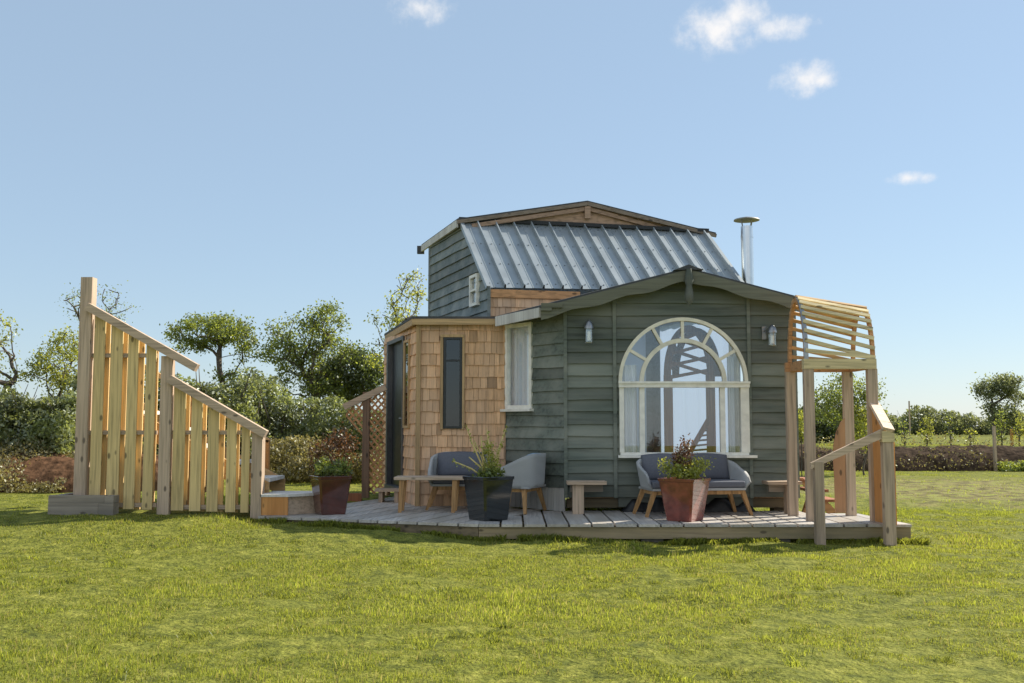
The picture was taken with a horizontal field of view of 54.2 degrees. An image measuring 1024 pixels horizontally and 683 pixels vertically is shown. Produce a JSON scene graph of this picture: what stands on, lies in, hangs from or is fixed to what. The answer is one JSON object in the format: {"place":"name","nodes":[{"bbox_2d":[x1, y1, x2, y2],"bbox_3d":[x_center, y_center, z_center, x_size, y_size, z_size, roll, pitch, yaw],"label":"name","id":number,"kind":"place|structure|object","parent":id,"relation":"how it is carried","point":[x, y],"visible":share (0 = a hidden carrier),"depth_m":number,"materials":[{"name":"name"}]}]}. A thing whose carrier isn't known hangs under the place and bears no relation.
{"place":"outdoors","nodes":[
{"label":"outdoors","id":0,"kind":"place"},
{"bbox_2d":[0,452,206,492],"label":"earth bank","id":1,"kind":"structure","parent":0,"point":[49,468],"depth_m":14.82,"materials":[{"name":"brown soil"}]},
{"bbox_2d":[0,427,1023,682],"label":"ground","id":2,"kind":"structure","parent":0,"point":[828,669],"depth_m":6.43,"materials":[{"name":"green plant"}]},
{"bbox_2d":[0,309,28,395],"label":"edge tree","id":3,"kind":"object","parent":2,"relation":"on","point":[10,382],"visible":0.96,"depth_m":17.09,"materials":[{"name":"green plant"}]},
{"bbox_2d":[0,435,74,492],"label":"scrub","id":4,"kind":"object","parent":2,"relation":"on","point":[25,484],"visible":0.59,"depth_m":14.79,"materials":[{"name":"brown plant"}]},
{"bbox_2d":[0,385,76,455],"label":"evergreen hedge","id":5,"kind":"object","parent":2,"relation":"on","point":[50,421],"visible":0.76,"depth_m":15.73,"materials":[{"name":"green plant"}]},
{"bbox_2d":[17,323,144,397],"bbox_3d":[-7.528,0.842,17.509,2.308,2.315,1.080,0,-5,0],"label":"young tree","id":6,"kind":"object","parent":2,"relation":"on","point":[59,377],"visible":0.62,"depth_m":17.43,"materials":[{"name":"green plant"}]},
{"bbox_2d":[48,493,118,514],"bbox_3d":[-4.632,1.811,11.009,0.704,0.266,0.555,0,-5,0],"label":"sleeper planter","id":7,"kind":"object","parent":2,"relation":"on","point":[67,504],"visible":0.77,"depth_m":10.74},
{"bbox_2d":[57,280,140,342],"bbox_3d":[-9.167,0.514,22.053,2.038,3.773,1.467,0,-5,0],"label":"bare tree","id":8,"kind":"object","parent":2,"relation":"on","point":[78,315],"visible":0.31,"depth_m":21.97,"materials":[{"name":"grey plant"}]},
{"bbox_2d":[51,368,270,456],"bbox_3d":[-6.175,1.293,17.953,4.017,1.821,1.309,3,-6,-30],"label":"evergreen hedge","id":9,"kind":"object","parent":2,"relation":"on","point":[236,403],"visible":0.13,"depth_m":18.29,"materials":[{"name":"green plant"}]},
{"bbox_2d":[73,277,268,519],"bbox_3d":[-3.735,0.646,11.045,2.117,2.730,0.200,0,-5,0],"label":"slatted fence","id":10,"kind":"object","parent":2,"relation":"on","point":[121,366],"visible":0.87,"depth_m":11.01,"materials":[{"name":"brown wood"}]},
{"bbox_2d":[106,350,284,504],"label":"timber stairs","id":11,"kind":"structure","parent":2,"relation":"on","point":[274,481],"depth_m":11.96,"materials":[{"name":"beige wood"}]},
{"bbox_2d":[159,310,265,392],"bbox_3d":[-5.995,0.755,19.988,2.178,2.937,1.535,0,-5,0],"label":"hawthorn tree","id":12,"kind":"object","parent":2,"relation":"on","point":[218,335],"visible":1,"depth_m":19.93,"materials":[{"name":"green plant"}]},
{"bbox_2d":[229,366,383,464],"bbox_3d":[-3.702,1.557,19.244,3.444,2.164,1.681,0,-5,0],"label":"evergreen hedge","id":13,"kind":"object","parent":2,"relation":"on","point":[318,424],"visible":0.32,"depth_m":18.95,"materials":[{"name":"green plant"}]},
{"bbox_2d":[253,296,365,419],"bbox_3d":[-4.160,0.884,20.462,2.305,3.683,1.566,0,-5,0],"label":"hawthorn tree","id":14,"kind":"object","parent":2,"relation":"on","point":[292,350],"visible":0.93,"depth_m":20.37,"materials":[{"name":"green plant"}]},
{"bbox_2d":[241,433,382,482],"bbox_3d":[-3.376,2.043,17.498,3.177,0.906,1.581,0,-5,0],"label":"scrub","id":15,"kind":"object","parent":2,"relation":"on","point":[300,470],"visible":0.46,"depth_m":17.17,"materials":[{"name":"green plant"}]},
{"bbox_2d":[287,339,384,415],"bbox_3d":[-3.490,1.345,20.940,2.522,2.852,1.846,0,-5,0],"label":"dark bush","id":16,"kind":"object","parent":2,"relation":"on","point":[365,378],"visible":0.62,"depth_m":20.67,"materials":[{"name":"green plant"}]},
{"bbox_2d":[342,384,386,501],"bbox_3d":[-2.094,1.384,13.644,0.779,1.600,0.135,0,-5,0],"label":"lattice panel","id":17,"kind":"object","parent":2,"relation":"on","point":[366,399],"visible":0.97,"depth_m":13.62,"materials":[{"name":"brown wood"}]},
{"bbox_2d":[361,268,427,372],"bbox_3d":[-1.995,0.567,17.028,1.229,3.714,0.901,0,-5,0],"label":"young tree","id":18,"kind":"object","parent":2,"relation":"on","point":[399,319],"visible":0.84,"depth_m":17.06,"materials":[{"name":"green plant"}]},
{"bbox_2d":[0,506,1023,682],"bbox_3d":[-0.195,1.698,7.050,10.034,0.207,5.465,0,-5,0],"label":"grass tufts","id":19,"kind":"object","parent":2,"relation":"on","point":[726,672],"visible":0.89,"depth_m":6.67,"materials":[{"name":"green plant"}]},
{"bbox_2d":[0,494,1023,558],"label":"grass","id":20,"kind":"structure","parent":2,"relation":"on","point":[903,513],"depth_m":9.73,"materials":[{"name":"green plant"}]},
{"bbox_2d":[258,497,911,542],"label":"deck","id":21,"kind":"structure","parent":2,"relation":"on","point":[658,527],"depth_m":10.08,"materials":[{"name":"wood"}]},
{"bbox_2d":[260,491,314,514],"bbox_3d":[-2.448,1.807,11.208,0.601,0.225,0.600,0,-5,0],"label":"step box","id":22,"kind":"object","parent":21,"relation":"on","point":[285,502],"visible":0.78,"depth_m":10.96,"materials":[{"name":"brown wood"}]},
{"bbox_2d":[310,474,351,514],"bbox_3d":[-2.013,1.699,11.096,0.386,0.421,0.386,2,-5,-27],"label":"plant pot","id":23,"kind":"object","parent":21,"relation":"on","point":[331,495],"visible":0.94,"depth_m":10.96,"materials":[{"name":"red ceramic"}]},
{"bbox_2d":[303,421,361,473],"bbox_3d":[-2.954,1.853,16.493,1.000,1.073,0.940,2,-5,-22],"label":"brown shrub","id":24,"kind":"object","parent":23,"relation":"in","point":[345,447],"visible":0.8,"depth_m":16.43,"materials":[{"name":"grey plant"}]},
{"bbox_2d":[313,453,355,475],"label":"potted herb","id":25,"kind":"object","parent":23,"relation":"on","point":[323,468],"visible":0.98,"depth_m":11.08,"materials":[{"name":"green plant"}]},
{"bbox_2d":[374,488,398,501],"bbox_3d":[-1.594,1.980,12.889,0.320,0.165,0.320,0,-5,0],"label":"door step","id":26,"kind":"object","parent":21,"relation":"on","point":[381,495],"depth_m":12.76,"materials":[{"name":"brown wood"}]},
{"bbox_2d":[394,476,463,512],"bbox_3d":[-0.920,1.737,11.394,0.818,0.400,0.360,0,-5,0],"label":"coffee table","id":27,"kind":"object","parent":21,"relation":"on","point":[403,483],"visible":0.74,"depth_m":11.24,"materials":[{"name":"brown wood"}]},
{"bbox_2d":[425,451,490,509],"bbox_3d":[-0.607,1.643,11.824,0.790,0.672,0.560,0,-5,0],"label":"garden armchair","id":28,"kind":"object","parent":21,"relation":"on","point":[441,464],"visible":0.54,"depth_m":11.94,"materials":[{"name":"grey fabric"}]},
{"bbox_2d":[462,475,514,520],"bbox_3d":[-0.245,1.628,10.420,0.413,0.449,0.413,4,-6,-38],"label":"plant pot","id":29,"kind":"object","parent":21,"relation":"on","point":[488,498],"visible":0.91,"depth_m":10.29,"materials":[{"name":"black ceramic"}]},
{"bbox_2d":[452,424,506,476],"bbox_3d":[-0.309,1.200,10.452,0.544,0.679,0.373,-3,-6,31],"label":"potted shrub","id":30,"kind":"object","parent":29,"relation":"in","point":[489,468],"visible":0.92,"depth_m":10.43,"materials":[{"name":"green plant"}]},
{"bbox_2d":[497,453,546,514],"bbox_3d":[0.060,1.607,11.405,0.580,0.672,0.670,-2,-5,22],"label":"garden armchair","id":31,"kind":"object","parent":21,"relation":"on","point":[527,471],"visible":0.81,"depth_m":11.12,"materials":[{"name":"grey fabric"}]},
{"bbox_2d":[566,480,606,513],"bbox_3d":[0.830,1.738,11.173,0.434,0.358,0.280,0,-5,0],"label":"bench","id":32,"kind":"object","parent":21,"relation":"on","point":[578,488],"depth_m":11.07,"materials":[{"name":"brown wood"}]},
{"bbox_2d":[657,477,710,521],"bbox_3d":[1.780,1.627,10.320,0.421,0.433,0.421,-4,-6,38],"label":"plant pot","id":33,"kind":"object","parent":21,"relation":"on","point":[684,500],"visible":0.91,"depth_m":10.19,"materials":[{"name":"red ceramic"}]},
{"bbox_2d":[657,433,716,479],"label":"potted shrub","id":34,"kind":"object","parent":33,"relation":"on","point":[678,470],"visible":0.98,"depth_m":10.26,"materials":[{"name":"green plant"}]},
{"bbox_2d":[632,453,752,517],"bbox_3d":[1.976,1.576,11.037,1.220,0.672,0.560,1,-5,-10],"label":"garden sofa","id":35,"kind":"object","parent":21,"relation":"on","point":[729,478],"visible":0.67,"depth_m":11.09,"materials":[{"name":"grey fabric"}]},
{"bbox_2d":[762,480,801,513],"bbox_3d":[3.018,1.738,11.173,0.379,0.358,0.280,0,-5,0],"label":"bench","id":36,"kind":"object","parent":21,"relation":"on","point":[777,485],"depth_m":11.16,"materials":[{"name":"brown wood"}]},
{"bbox_2d":[800,477,834,513],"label":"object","id":37,"kind":"structure","parent":21,"relation":"on","point":[829,508],"depth_m":11.63,"materials":[{"name":"brown wood"}]},
{"bbox_2d":[784,295,877,520],"bbox_3d":[3.390,0.683,10.644,0.776,2.372,0.698,0,-5,0],"label":"slatted porch","id":38,"kind":"object","parent":21,"relation":"on","point":[842,314],"visible":1,"depth_m":10.57,"materials":[{"name":"brown wood"}]},
{"bbox_2d":[382,201,799,511],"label":"tiny house","id":39,"kind":"structure","parent":2,"relation":"on","point":[679,315],"depth_m":12.25,"materials":[{"name":"green wood"}]},
{"bbox_2d":[391,342,401,485],"bbox_3d":[-1.545,0.983,13.560,0.113,1.944,0.993,2,-5,-17],"label":"door","id":40,"kind":"structure","parent":39,"relation":"in","point":[397,348],"depth_m":13.71,"materials":[{"name":"grey paint"}]},
{"bbox_2d":[403,339,410,427],"bbox_3d":[-1.345,0.545,12.861,0.050,1.130,0.341,2,-5,-17],"label":"slit window","id":41,"kind":"structure","parent":39,"relation":"in","point":[406,344],"depth_m":12.86,"materials":[{"name":"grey wood"}]},
{"bbox_2d":[443,337,461,428],"bbox_3d":[-0.729,0.508,12.297,0.225,1.119,0.060,0,-5,0],"label":"narrow window","id":42,"kind":"structure","parent":39,"relation":"in","point":[452,369],"depth_m":12.29,"materials":[{"name":"black glass"}]},
{"bbox_2d":[469,273,479,306],"bbox_3d":[-0.494,-0.673,13.172,0.050,0.416,0.311,2,-5,-20],"label":"end window","id":43,"kind":"structure","parent":39,"relation":"in","point":[476,275],"depth_m":13.09,"materials":[{"name":"white paint"}]},
{"bbox_2d":[500,322,533,411],"bbox_3d":[0.091,0.324,12.138,0.162,1.089,0.555,4,-6,-40],"label":"side window","id":44,"kind":"structure","parent":39,"relation":"in","point":[518,336],"depth_m":12.24,"materials":[{"name":"white paint"}]},
{"bbox_2d":[584,320,593,343],"bbox_3d":[0.878,-0.113,11.441,0.115,0.270,0.158,0,-5,0],"label":"wall light","id":45,"kind":"object","parent":39,"relation":"attached to","point":[588,326],"visible":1,"depth_m":11.40,"materials":[{"name":"grey metal"}]},
{"bbox_2d":[618,317,757,457],"bbox_3d":[1.996,0.564,11.521,1.575,1.678,0.244,0,-5,0],"label":"arched window","id":46,"kind":"structure","parent":39,"relation":"in","point":[737,390],"depth_m":11.49,"materials":[{"name":"beige paint"}]},
{"bbox_2d":[761,325,776,346],"bbox_3d":[2.957,-0.066,11.449,0.115,0.247,0.186,2,-5,-22],"label":"wall light","id":47,"kind":"object","parent":39,"relation":"attached to","point":[771,329],"visible":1,"depth_m":11.40,"materials":[{"name":"grey metal"}]},
{"bbox_2d":[798,409,817,476],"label":"field shrub","id":48,"kind":"object","parent":2,"relation":"on","point":[800,424],"visible":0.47,"depth_m":22.77,"materials":[{"name":"green plant"}]},
{"bbox_2d":[800,372,893,433],"bbox_3d":[7.950,1.874,23.957,2.356,2.686,1.561,0,-5,0],"label":"field shrub","id":49,"kind":"object","parent":2,"relation":"on","point":[836,395],"visible":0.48,"depth_m":23.81,"materials":[{"name":"green plant"}]},
{"bbox_2d":[798,402,895,442],"bbox_3d":[10.702,2.617,32.876,3.396,1.501,1.862,0,-5,0],"label":"hedge","id":50,"kind":"object","parent":2,"relation":"on","point":[824,430],"visible":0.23,"depth_m":32.44,"materials":[{"name":"green plant"}]},
{"bbox_2d":[810,403,896,545],"bbox_3d":[3.366,1.312,10.025,0.881,1.454,0.575,0,-5,0],"label":"step handrail","id":51,"kind":"object","parent":2,"relation":"on","point":[881,437],"visible":0.88,"depth_m":9.78,"materials":[{"name":"brown wood"}]},
{"bbox_2d":[854,403,867,474],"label":"field shrub","id":52,"kind":"object","parent":2,"relation":"on","point":[861,413],"visible":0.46,"depth_m":23.38,"materials":[{"name":"green plant"}]},
{"bbox_2d":[896,420,912,443],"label":"sapling","id":53,"kind":"object","parent":2,"relation":"on","point":[902,431],"visible":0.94,"depth_m":27.45,"materials":[{"name":"green plant"}]},
{"bbox_2d":[908,401,910,435],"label":"fence post","id":54,"kind":"object","parent":2,"relation":"on","point":[909,417],"visible":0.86,"depth_m":54.80,"materials":[{"name":"brown wood"}]},
{"bbox_2d":[799,429,1023,469],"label":"scrub","id":55,"kind":"object","parent":2,"relation":"on","point":[930,454],"visible":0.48,"depth_m":26.28,"materials":[{"name":"green plant"}]},
{"bbox_2d":[817,405,1023,434],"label":"hedge","id":56,"kind":"object","parent":2,"relation":"on","point":[960,421],"visible":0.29,"depth_m":61.15,"materials":[{"name":"green plant"}]},
{"bbox_2d":[916,417,934,445],"bbox_3d":[11.390,2.463,27.499,0.521,0.895,0.451,-2,-5,19],"label":"sapling","id":57,"kind":"object","parent":2,"relation":"on","point":[926,431],"visible":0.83,"depth_m":27.49,"materials":[{"name":"green plant"}]},
{"bbox_2d":[943,414,958,444],"bbox_3d":[12.086,2.446,27.500,0.436,0.928,0.389,-2,-5,21],"label":"sapling","id":58,"kind":"object","parent":2,"relation":"on","point":[950,433],"visible":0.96,"depth_m":27.52,"materials":[{"name":"green plant"}]},
{"bbox_2d":[963,426,981,444],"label":"sapling","id":59,"kind":"object","parent":2,"relation":"on","point":[970,435],"visible":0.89,"depth_m":27.43,"materials":[{"name":"green plant"}]},
{"bbox_2d":[992,426,997,470],"bbox_3d":[12.339,2.771,25.557,0.062,1.219,0.080,0,-5,0],"label":"fence post","id":60,"kind":"object","parent":2,"relation":"on","point":[994,446],"visible":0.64,"depth_m":25.54,"materials":[{"name":"brown wood"}]},
{"bbox_2d":[966,370,1023,434],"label":"tree","id":61,"kind":"object","parent":2,"relation":"on","point":[1007,385],"visible":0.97,"depth_m":55.73,"materials":[{"name":"green plant"}]},
{"bbox_2d":[992,410,1009,445],"bbox_3d":[13.495,2.398,27.540,0.507,1.022,0.484,0,-5,0],"label":"sapling","id":62,"kind":"object","parent":2,"relation":"on","point":[999,435],"visible":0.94,"depth_m":27.50,"materials":[{"name":"green plant"}]},
{"bbox_2d":[993,460,1023,471],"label":"ground ivy","id":63,"kind":"object","parent":2,"relation":"on","point":[1010,466],"visible":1,"depth_m":25.29,"materials":[{"name":"green plant"}]},
{"bbox_2d":[1010,429,1013,445],"bbox_3d":[13.832,2.789,27.663,0.056,0.733,0.080,0,-5,0],"label":"fence post","id":64,"kind":"object","parent":2,"relation":"on","point":[1011,434],"visible":0.5,"depth_m":27.64,"materials":[{"name":"brown wood"}]},
{"bbox_2d":[1008,411,1023,445],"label":"sapling","id":65,"kind":"object","parent":2,"relation":"on","point":[1021,428],"visible":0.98,"depth_m":27.48,"materials":[{"name":"green plant"}]},
{"bbox_2d":[0,610,1023,682],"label":"grass","id":66,"kind":"structure","parent":0,"point":[1020,617],"depth_m":5.22,"materials":[{"name":"green plant"}]},
{"bbox_2d":[0,0,1023,426],"label":"sky","id":67,"kind":"structure","parent":0,"point":[262,160],"materials":[{"name":"blue"}]},
{"bbox_2d":[6,443,1023,510],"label":"grass","id":68,"kind":"structure","parent":0,"point":[951,475],"depth_m":20.24,"materials":[{"name":"plant"}]},
{"bbox_2d":[234,515,930,545],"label":"long grass","id":69,"kind":"structure","parent":0,"point":[558,537],"depth_m":9.85,"materials":[{"name":"green plant"}]},
{"bbox_2d":[799,444,1023,470],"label":"hedge","id":70,"kind":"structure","parent":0,"point":[1008,453],"depth_m":25.86,"materials":[{"name":"brown plant"}]}
]}

